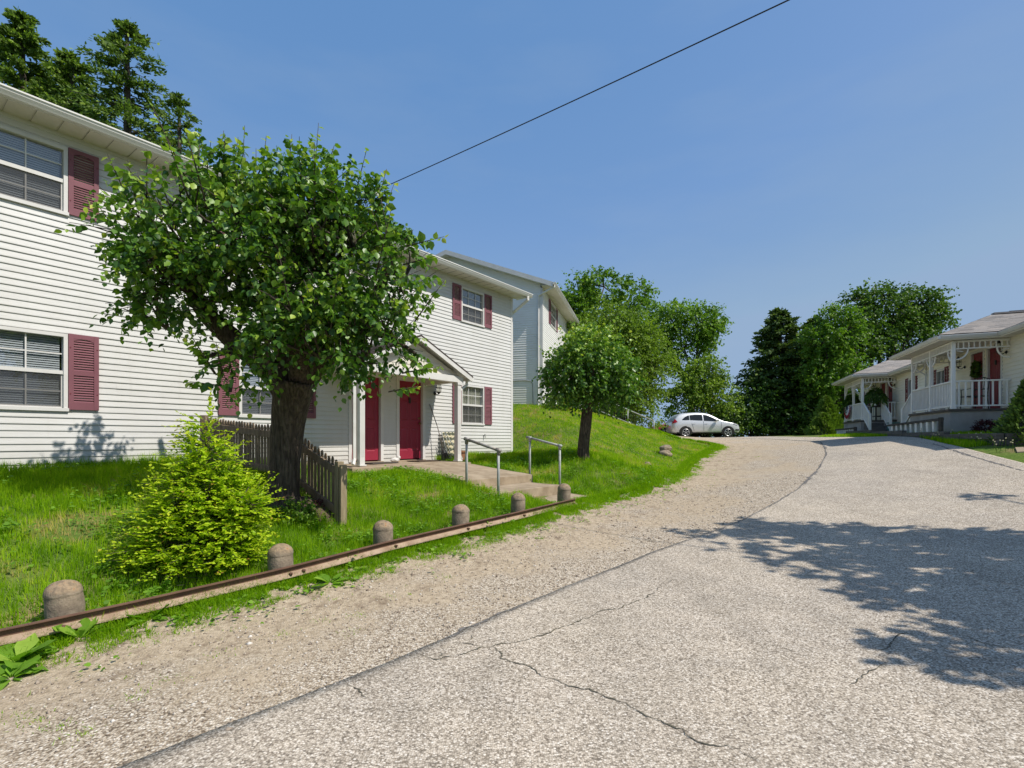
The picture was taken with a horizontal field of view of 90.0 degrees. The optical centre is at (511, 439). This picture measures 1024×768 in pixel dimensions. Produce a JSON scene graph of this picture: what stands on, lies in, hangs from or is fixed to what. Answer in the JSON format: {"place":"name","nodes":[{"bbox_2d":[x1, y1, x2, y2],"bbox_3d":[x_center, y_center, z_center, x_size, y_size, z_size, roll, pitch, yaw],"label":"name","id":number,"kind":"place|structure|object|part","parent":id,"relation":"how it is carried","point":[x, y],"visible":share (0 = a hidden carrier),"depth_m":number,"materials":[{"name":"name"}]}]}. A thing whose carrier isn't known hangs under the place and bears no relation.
{"place":"outdoors","nodes":[
{"label":"outdoors","id":0,"kind":"place"},
{"bbox_2d":[0,436,825,767],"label":"gravel shoulder","id":1,"kind":"object","parent":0,"point":[756,462],"visible":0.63,"depth_m":4.17},
{"bbox_2d":[0,656,48,689],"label":"dock weed","id":2,"kind":"object","parent":1,"relation":"on","point":[4,682],"visible":0.93,"depth_m":3.48,"materials":[{"name":"green plant"}]},
{"bbox_2d":[0,633,59,674],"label":"dock weed","id":3,"kind":"object","parent":1,"relation":"on","point":[28,653],"visible":0.92,"depth_m":3.71,"materials":[{"name":"green plant"}]},
{"bbox_2d":[52,616,113,637],"bbox_3d":[-3.404,1.505,4.072,0.208,0.146,0.371,0,0,32],"label":"dock weed","id":4,"kind":"object","parent":1,"relation":"on","point":[86,623],"visible":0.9,"depth_m":4.08,"materials":[{"name":"green plant"}]},
{"bbox_2d":[125,604,172,626],"bbox_3d":[-3.093,1.498,4.387,0.360,0.106,0.214,0,0,-37],"label":"dock weed","id":5,"kind":"object","parent":1,"relation":"on","point":[158,617],"visible":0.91,"depth_m":4.36,"materials":[{"name":"green plant"}]},
{"bbox_2d":[0,498,576,645],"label":"steel rail","id":6,"kind":"object","parent":1,"relation":"on","point":[17,632],"visible":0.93,"depth_m":4.94,"materials":[{"name":"brown metal"}]},
{"bbox_2d":[311,573,351,587],"bbox_3d":[-1.851,1.458,5.289,0.383,0.148,0.372,0,0,-16],"label":"dock weed","id":7,"kind":"object","parent":1,"relation":"on","point":[325,578],"visible":0.93,"depth_m":5.33,"materials":[{"name":"green plant"}]},
{"bbox_2d":[352,566,369,572],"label":"dock weed","id":8,"kind":"object","parent":1,"relation":"on","point":[356,568],"visible":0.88,"depth_m":5.67,"materials":[{"name":"green plant"}]},
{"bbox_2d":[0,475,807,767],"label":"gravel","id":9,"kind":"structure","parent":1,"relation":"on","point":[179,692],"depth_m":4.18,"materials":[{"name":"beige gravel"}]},
{"bbox_2d":[441,431,461,459],"bbox_3d":[-1.649,0.172,14.349,0.382,0.794,0.643,0,0,37],"label":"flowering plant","id":10,"kind":"object","parent":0,"point":[449,446],"visible":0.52,"depth_m":14.25,"materials":[{"name":"white plant"}]},
{"bbox_2d":[0,403,1023,643],"bbox_3d":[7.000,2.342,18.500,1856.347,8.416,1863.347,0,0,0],"label":"ground","id":11,"kind":"structure","parent":0,"point":[1010,453],"depth_m":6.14,"materials":[{"name":"green plant"}]},
{"bbox_2d":[0,6,76,111],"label":"conifer tree","id":12,"kind":"object","parent":11,"relation":"on","point":[25,40],"visible":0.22,"depth_m":23.64,"materials":[{"name":"green plant"}]},
{"bbox_2d":[43,579,85,619],"bbox_3d":[-3.658,1.481,4.196,0.265,0.660,0.258,-2,2,25],"label":"concrete bollard","id":13,"kind":"object","parent":11,"relation":"on","point":[63,597],"visible":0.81,"depth_m":4.11,"materials":[{"name":"beige concrete"}]},
{"bbox_2d":[18,47,122,129],"bbox_3d":[-20.890,-9.404,24.438,7.842,18.284,8.260,0,0,0],"label":"conifer tree","id":14,"kind":"object","parent":11,"relation":"on","point":[66,71],"visible":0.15,"depth_m":24.00,"materials":[{"name":"green plant"}]},
{"bbox_2d":[49,18,200,155],"bbox_3d":[-17.632,-9.620,22.534,8.913,18.862,8.378,0,0,0],"label":"conifer tree","id":15,"kind":"object","parent":11,"relation":"on","point":[111,43],"visible":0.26,"depth_m":22.72,"materials":[{"name":"green plant"}]},
{"bbox_2d":[143,91,203,160],"bbox_3d":[-14.972,-7.820,23.411,5.184,15.174,5.450,0,0,0],"label":"conifer tree","id":16,"kind":"object","parent":11,"relation":"on","point":[177,101],"visible":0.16,"depth_m":22.72,"materials":[{"name":"green plant"}]},
{"bbox_2d":[94,387,289,586],"bbox_3d":[-3.320,0.522,5.415,1.712,2.169,1.650,0,0,-41],"label":"golden shrub","id":17,"kind":"object","parent":11,"relation":"on","point":[212,518],"visible":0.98,"depth_m":5.22,"materials":[{"name":"green plant"}]},
{"bbox_2d":[53,100,448,512],"bbox_3d":[-2.869,-1.570,6.633,4.145,5.266,2.895,0,0,0],"label":"pear tree","id":18,"kind":"object","parent":11,"relation":"on","point":[327,325],"visible":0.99,"depth_m":6.10,"materials":[{"name":"green plant"}]},
{"bbox_2d":[0,83,532,470],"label":"apartment building","id":19,"kind":"structure","parent":11,"relation":"on","point":[73,385],"depth_m":8.38,"materials":[{"name":"white plastic"}]},
{"bbox_2d":[0,325,68,411],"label":"window","id":20,"kind":"structure","parent":19,"relation":"in","point":[33,363],"depth_m":7.63,"materials":[{"name":"white paint"}]},
{"bbox_2d":[0,124,68,215],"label":"window","id":21,"kind":"structure","parent":19,"relation":"in","point":[34,174],"depth_m":7.63,"materials":[{"name":"white paint"}]},
{"bbox_2d":[238,360,271,417],"bbox_3d":[-5.159,-1.024,10.615,0.648,1.191,1.274,0,0,37],"label":"window","id":22,"kind":"structure","parent":19,"relation":"in","point":[264,411],"depth_m":10.21,"materials":[{"name":"white paint"}]},
{"bbox_2d":[348,374,383,463],"bbox_3d":[-3.534,-0.517,12.349,0.180,2.175,1.009,0,0,37],"label":"door","id":23,"kind":"structure","parent":19,"relation":"in","point":[374,406],"depth_m":12.55,"materials":[{"name":"red paint"}]},
{"bbox_2d":[396,376,425,461],"bbox_3d":[-2.681,-0.522,13.471,0.180,2.185,0.995,0,0,37],"label":"door","id":24,"kind":"structure","parent":19,"relation":"in","point":[410,410],"depth_m":13.53,"materials":[{"name":"red paint"}]},
{"bbox_2d":[461,286,484,327],"bbox_3d":[-1.415,-3.967,15.582,0.648,1.036,1.056,0,0,37],"label":"window","id":25,"kind":"structure","parent":19,"relation":"in","point":[472,303],"depth_m":15.49,"materials":[{"name":"white paint"}]},
{"bbox_2d":[461,384,484,424],"bbox_3d":[-1.415,-1.024,15.582,0.648,1.191,1.056,0,0,37],"label":"window","id":26,"kind":"structure","parent":19,"relation":"in","point":[472,396],"depth_m":15.49,"materials":[{"name":"white paint"}]},
{"bbox_2d":[200,415,346,524],"bbox_3d":[-3.921,0.514,8.196,3.822,1.888,0.205,0,0,32],"label":"picket fence","id":27,"kind":"object","parent":11,"relation":"on","point":[335,502],"visible":0.53,"depth_m":7.62,"materials":[{"name":"brown wood"}]},
{"bbox_2d":[267,543,293,579],"bbox_3d":[-2.427,1.410,5.381,0.258,0.626,0.258,-2,-1,8],"label":"concrete bollard","id":28,"kind":"object","parent":11,"relation":"on","point":[279,555],"visible":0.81,"depth_m":5.29,"materials":[{"name":"beige concrete"}]},
{"bbox_2d":[274,496,317,528],"bbox_3d":[-2.883,0.968,6.836,0.568,0.405,0.635,0,0,0],"label":"groundcover plant","id":29,"kind":"object","parent":11,"relation":"on","point":[305,515],"visible":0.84,"depth_m":6.75,"materials":[{"name":"green plant"}]},
{"bbox_2d":[314,498,324,506],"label":"groundcover plant","id":30,"kind":"object","parent":11,"relation":"on","point":[319,504],"visible":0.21,"depth_m":7.28,"materials":[{"name":"green plant"}]},
{"bbox_2d":[301,496,349,523],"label":"mulch","id":31,"kind":"object","parent":11,"relation":"on","point":[323,509],"visible":0.24,"depth_m":7.22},
{"bbox_2d":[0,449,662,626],"bbox_3d":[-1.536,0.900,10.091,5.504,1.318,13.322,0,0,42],"label":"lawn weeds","id":32,"kind":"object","parent":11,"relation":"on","point":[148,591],"visible":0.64,"depth_m":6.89,"materials":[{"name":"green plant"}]},
{"bbox_2d":[0,428,759,746],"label":"verge grass","id":33,"kind":"structure","parent":11,"relation":"on","point":[689,464],"depth_m":5.52,"materials":[{"name":"green plant"}]},
{"bbox_2d":[373,520,392,543],"bbox_3d":[-1.622,1.345,6.438,0.254,0.654,0.254,0,0,-41],"label":"concrete bollard","id":34,"kind":"object","parent":11,"relation":"on","point":[382,530],"visible":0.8,"depth_m":6.34,"materials":[{"name":"beige concrete"}]},
{"bbox_2d":[320,461,585,503],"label":"concrete walkway","id":35,"kind":"structure","parent":11,"relation":"on","point":[511,481],"depth_m":11.05,"materials":[{"name":"beige concrete"}]},
{"bbox_2d":[365,462,398,463],"bbox_3d":[-3.110,0.553,12.044,0.460,0.020,0.760,0,0,37],"label":"doormat","id":36,"kind":"object","parent":35,"relation":"on","point":[379,462],"visible":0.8,"depth_m":11.98,"materials":[{"name":"grey"}]},
{"bbox_2d":[390,455,400,461],"bbox_3d":[-2.918,0.490,12.798,0.168,0.170,0.279,0,0,37],"label":"garden ornament","id":37,"kind":"object","parent":35,"relation":"on","point":[394,459],"visible":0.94,"depth_m":12.73,"materials":[{"name":"white paint"}]},
{"bbox_2d":[408,460,440,461],"bbox_3d":[-2.262,0.553,13.170,0.460,0.020,0.760,0,0,37],"label":"doormat","id":38,"kind":"object","parent":35,"relation":"on","point":[422,460],"visible":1,"depth_m":13.11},
{"bbox_2d":[429,404,449,459],"bbox_3d":[-1.955,-0.196,13.929,0.562,1.526,0.224,0,0,-17],"label":"broom","id":39,"kind":"object","parent":35,"relation":"on","point":[445,455],"visible":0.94,"depth_m":13.93,"materials":[{"name":"brown wood"}]},
{"bbox_2d":[453,450,464,460],"bbox_3d":[-1.365,0.430,13.495,0.356,0.270,0.356,0,0,37],"label":"flower pot","id":40,"kind":"object","parent":35,"relation":"on","point":[463,454],"visible":0.3,"depth_m":13.41,"materials":[{"name":"ceramic"}]},
{"bbox_2d":[464,437,501,495],"bbox_3d":[-0.560,0.614,9.595,0.894,1.321,0.072,0,0,37],"label":"handrail","id":41,"kind":"object","parent":35,"relation":"on","point":[497,450],"visible":0.91,"depth_m":9.56,"materials":[{"name":"silver metal"}]},
{"bbox_2d":[452,504,469,525],"bbox_3d":[-0.745,1.278,7.407,0.258,0.677,0.257,1,-3,-16],"label":"concrete bollard","id":42,"kind":"object","parent":11,"relation":"on","point":[460,513],"visible":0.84,"depth_m":7.32,"materials":[{"name":"beige concrete"}]},
{"bbox_2d":[436,250,587,408],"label":"apartment building","id":43,"kind":"structure","parent":11,"relation":"on","point":[542,314],"depth_m":22.24,"materials":[{"name":"plastic"}]},
{"bbox_2d":[551,303,556,330],"bbox_3d":[1.927,-5.835,24.397,0.464,1.070,1.477,0,0,4],"label":"window","id":44,"kind":"structure","parent":43,"relation":"in","point":[553,310],"depth_m":24.57,"materials":[{"name":"white paint"}]},
{"bbox_2d":[511,493,524,512],"bbox_3d":[0.093,1.206,8.329,0.240,0.680,0.241,2,1,42],"label":"concrete bollard","id":45,"kind":"object","parent":11,"relation":"on","point":[517,502],"visible":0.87,"depth_m":8.23,"materials":[{"name":"beige concrete"}]},
{"bbox_2d":[526,436,561,484],"bbox_3d":[0.726,0.642,11.756,0.980,1.449,0.072,0,0,37],"label":"handrail","id":46,"kind":"object","parent":11,"relation":"on","point":[530,438],"visible":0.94,"depth_m":11.70,"materials":[{"name":"silver metal"}]},
{"bbox_2d":[541,397,571,410],"bbox_3d":[1.906,-1.580,21.616,1.346,0.818,1.296,0,0,0],"label":"foundation shrub","id":47,"kind":"object","parent":11,"relation":"on","point":[555,408],"visible":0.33,"depth_m":21.43,"materials":[{"name":"green plant"}]},
{"bbox_2d":[557,483,570,501],"bbox_3d":[0.973,1.164,9.595,0.253,0.677,0.250,1,3,-6],"label":"concrete bollard","id":48,"kind":"object","parent":11,"relation":"on","point":[564,492],"visible":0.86,"depth_m":9.49,"materials":[{"name":"beige concrete"}]},
{"bbox_2d":[532,314,648,459],"bbox_3d":[2.021,-1.290,13.335,2.784,3.777,2.579,0,0,-40],"label":"lawn tree","id":49,"kind":"object","parent":11,"relation":"on","point":[589,376],"visible":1,"depth_m":12.96,"materials":[{"name":"green plant"}]},
{"bbox_2d":[557,265,662,337],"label":"background tree","id":50,"kind":"object","parent":11,"relation":"on","point":[583,298],"visible":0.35,"depth_m":48.85,"materials":[{"name":"green plant"}]},
{"bbox_2d":[566,289,685,429],"bbox_3d":[5.979,-4.053,30.313,8.292,9.495,5.731,0,0,0],"label":"dogwood tree","id":51,"kind":"object","parent":11,"relation":"on","point":[650,360],"visible":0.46,"depth_m":29.53,"materials":[{"name":"green plant"}]},
{"bbox_2d":[598,398,653,428],"bbox_3d":[5.598,-1.118,24.750,4.125,1.673,0.059,0,0,-38],"label":"stair railing","id":52,"kind":"object","parent":11,"relation":"on","point":[627,415],"visible":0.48,"depth_m":24.66,"materials":[{"name":"grey metal"}]},
{"bbox_2d":[659,445,671,450],"bbox_3d":[5.436,0.340,18.143,0.448,0.301,0.494,-7,-1,35],"label":"field stone","id":53,"kind":"object","parent":11,"relation":"on","point":[666,447],"visible":0.77,"depth_m":17.98,"materials":[{"name":"beige stone"}]},
{"bbox_2d":[659,450,672,456],"bbox_3d":[5.375,0.508,17.896,0.460,0.280,0.407,6,-1,16],"label":"field stone","id":54,"kind":"object","parent":11,"relation":"on","point":[667,453],"visible":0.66,"depth_m":17.75,"materials":[{"name":"beige stone"}]},
{"bbox_2d":[640,297,733,436],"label":"background tree","id":55,"kind":"object","parent":11,"relation":"on","point":[705,335],"visible":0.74,"depth_m":45.23,"materials":[{"name":"green plant"}]},
{"bbox_2d":[654,347,753,436],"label":"background tree","id":56,"kind":"object","parent":11,"relation":"on","point":[698,396],"visible":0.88,"depth_m":41.31,"materials":[{"name":"green plant"}]},
{"bbox_2d":[690,371,859,436],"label":"understory thicket","id":57,"kind":"object","parent":11,"relation":"on","point":[774,427],"visible":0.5,"depth_m":41.92,"materials":[{"name":"green plant"}]},
{"bbox_2d":[729,307,842,436],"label":"conifer tree","id":58,"kind":"object","parent":11,"relation":"on","point":[777,354],"visible":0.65,"depth_m":43.90,"materials":[{"name":"green plant"}]},
{"bbox_2d":[786,314,851,417],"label":"conifer tree","id":59,"kind":"object","parent":11,"relation":"on","point":[810,320],"visible":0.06,"depth_m":44.69,"materials":[{"name":"green plant"}]},
{"bbox_2d":[803,412,840,434],"bbox_3d":[20.336,-0.971,33.436,2.236,1.697,2.354,0,0,0],"label":"arborvitae","id":60,"kind":"object","parent":11,"relation":"on","point":[823,419],"visible":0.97,"depth_m":33.05,"materials":[{"name":"green plant"}]},
{"bbox_2d":[805,394,843,433],"bbox_3d":[20.920,-1.552,34.053,2.546,2.883,2.535,0,0,0],"label":"arborvitae","id":61,"kind":"object","parent":11,"relation":"on","point":[827,405],"visible":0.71,"depth_m":33.62,"materials":[{"name":"green plant"}]},
{"bbox_2d":[791,300,875,411],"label":"background tree","id":62,"kind":"object","parent":11,"relation":"on","point":[823,371],"visible":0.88,"depth_m":40.32,"materials":[{"name":"green plant"}]},
{"bbox_2d":[835,427,856,433],"bbox_3d":[17.544,-0.371,26.953,0.140,0.478,4.148,0,0,21],"label":"walkway guard","id":63,"kind":"object","parent":11,"relation":"on","point":[843,430],"visible":0.48,"depth_m":26.76,"materials":[{"name":"white paint"}]},
{"bbox_2d":[831,360,926,431],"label":"house","id":64,"kind":"structure","parent":11,"relation":"on","point":[891,379],"depth_m":25.69,"materials":[{"name":"beige plastic"}]},
{"bbox_2d":[844,406,849,418],"bbox_3d":[18.528,-1.478,28.337,0.040,0.684,1.512,0,0,21],"label":"bunting","id":65,"kind":"object","parent":64,"relation":"hanging from","point":[847,411],"visible":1,"depth_m":28.25},
{"bbox_2d":[841,394,860,413],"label":"hanging fern","id":66,"kind":"object","parent":64,"relation":"hanging from","point":[846,401],"visible":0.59,"depth_m":28.52,"materials":[{"name":"green plant"}]},
{"bbox_2d":[864,383,889,406],"bbox_3d":[18.234,-2.199,25.675,1.114,1.283,1.135,0,0,0],"label":"hanging fern","id":67,"kind":"object","parent":64,"relation":"hanging from","point":[872,394],"visible":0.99,"depth_m":25.47,"materials":[{"name":"green plant"}]},
{"bbox_2d":[870,405,887,419],"bbox_3d":[18.717,-1.330,26.100,0.560,0.740,0.900,0,0,21],"label":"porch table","id":68,"kind":"object","parent":64,"relation":"on","point":[875,416],"visible":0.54,"depth_m":25.80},
{"bbox_2d":[880,382,885,419],"bbox_3d":[19.846,-2.005,27.327,0.160,2.150,0.980,0,0,21],"label":"door","id":69,"kind":"structure","parent":64,"relation":"in","point":[882,384],"depth_m":27.45,"materials":[{"name":"red paint"}]},
{"bbox_2d":[887,378,893,419],"bbox_3d":[19.432,-2.005,26.274,0.160,2.150,0.980,0,0,21],"label":"door","id":70,"kind":"structure","parent":64,"relation":"in","point":[890,390],"depth_m":26.39,"materials":[{"name":"red paint"}]},
{"bbox_2d":[908,378,910,401],"bbox_3d":[18.391,-2.260,23.494,0.158,1.100,0.824,0,0,21],"label":"window","id":71,"kind":"structure","parent":64,"relation":"in","point":[909,381],"depth_m":23.83,"materials":[{"name":"white paint"}]},
{"bbox_2d":[831,277,962,374],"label":"background tree","id":72,"kind":"object","parent":11,"relation":"on","point":[907,318],"visible":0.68,"depth_m":42.90,"materials":[{"name":"green plant"}]},
{"bbox_2d":[818,430,1012,447],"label":"roadside grass","id":73,"kind":"structure","parent":11,"relation":"on","point":[963,442],"depth_m":15.08,"materials":[{"name":"green plant"}]},
{"bbox_2d":[887,417,943,432],"bbox_3d":[14.133,-0.314,18.090,0.140,0.731,4.947,0,0,21],"label":"walkway guard","id":74,"kind":"object","parent":11,"relation":"on","point":[908,426],"visible":0.56,"depth_m":17.18,"materials":[{"name":"white paint"}]},
{"bbox_2d":[846,430,1023,445],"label":"retaining wall","id":75,"kind":"structure","parent":11,"relation":"on","point":[997,437],"depth_m":14.07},
{"bbox_2d":[889,310,1023,433],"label":"house","id":76,"kind":"structure","parent":11,"relation":"on","point":[993,343],"depth_m":16.63,"materials":[{"name":"beige plastic"}]},
{"bbox_2d":[936,368,943,383],"bbox_3d":[17.469,-2.260,20.422,0.648,1.100,0.824,0,0,21],"label":"window","id":77,"kind":"structure","parent":76,"relation":"in","point":[939,375],"depth_m":20.82,"materials":[{"name":"white paint"}]},
{"bbox_2d":[960,377,989,408],"bbox_3d":[14.841,-1.466,16.408,0.509,1.014,0.558,0,0,1],"label":"porch chair","id":78,"kind":"object","parent":76,"relation":"on","point":[974,396],"visible":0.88,"depth_m":16.21,"materials":[{"name":"black metal"}]},
{"bbox_2d":[969,360,982,377],"bbox_3d":[16.064,-2.427,17.741,0.234,0.648,0.705,0,0,21],"label":"door wreath","id":79,"kind":"object","parent":76,"relation":"attached to","point":[975,369],"depth_m":17.64,"materials":[{"name":"green plant"}]},
{"bbox_2d":[970,348,984,408],"bbox_3d":[16.146,-2.005,17.718,0.160,2.150,0.980,0,0,21],"label":"door","id":80,"kind":"structure","parent":76,"relation":"in","point":[980,356],"depth_m":17.69,"materials":[{"name":"red paint"}]},
{"bbox_2d":[986,343,1002,407],"bbox_3d":[15.740,-2.005,16.663,0.160,2.150,0.980,0,0,21],"label":"door","id":81,"kind":"structure","parent":76,"relation":"in","point":[994,361],"depth_m":16.77,"materials":[{"name":"red paint"}]},
{"bbox_2d":[920,428,1014,452],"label":"wildflowers","id":82,"kind":"object","parent":11,"relation":"on","point":[980,440],"visible":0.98,"depth_m":12.37,"materials":[{"name":"green plant"}]},
{"bbox_2d":[970,419,997,432],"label":"barberry bush","id":83,"kind":"object","parent":11,"relation":"on","point":[980,428],"visible":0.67,"depth_m":15.46,"materials":[{"name":"purple plant"}]},
{"bbox_2d":[984,379,1023,444],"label":"arborvitae","id":84,"kind":"object","parent":11,"relation":"on","point":[1011,419],"visible":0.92,"depth_m":12.14,"materials":[{"name":"green plant"}]},
{"bbox_2d":[1015,447,1023,452],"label":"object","id":85,"kind":"structure","parent":11,"relation":"on","point":[1019,449],"depth_m":11.48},
{"bbox_2d":[0,0,1023,436],"label":"sky","id":86,"kind":"structure","parent":0,"point":[793,155],"materials":[{"name":"blue"}]},
{"bbox_2d":[117,436,1023,767],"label":"road","id":87,"kind":"structure","parent":0,"point":[857,602],"depth_m":3.51,"materials":[{"name":"grey asphalt"}]},
{"bbox_2d":[666,411,738,436],"bbox_3d":[12.755,-0.972,34.300,4.547,1.730,2.300,0,0,0],"label":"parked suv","id":88,"kind":"object","parent":87,"relation":"on","point":[685,424],"visible":1,"depth_m":33.44,"materials":[{"name":"white paint"}]},
{"bbox_3d":[12.050,-1.422,34.300,0.820,0.390,1.723,0,0,0],"label":"rear window","id":89,"kind":"part","parent":88,"relation":"part of","materials":[{"name":"black glass"}]},
{"bbox_3d":[13.000,-1.398,34.300,0.920,0.438,1.744,0,0,0],"label":"front window","id":90,"kind":"part","parent":88,"relation":"part of","materials":[{"name":"black glass"}]},
{"bbox_2d":[357,0,788,198],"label":"overhead wire","id":91,"kind":"object","parent":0,"point":[606,85],"visible":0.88,"depth_m":9.29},
{"bbox_2d":[648,422,707,436],"bbox_3d":[11.700,-0.825,35.900,4.497,1.423,1.831,0,0,0],"label":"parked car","id":92,"kind":"object","parent":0,"point":[692,435],"visible":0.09,"depth_m":35.05,"materials":[{"name":"paint"}]}
]}

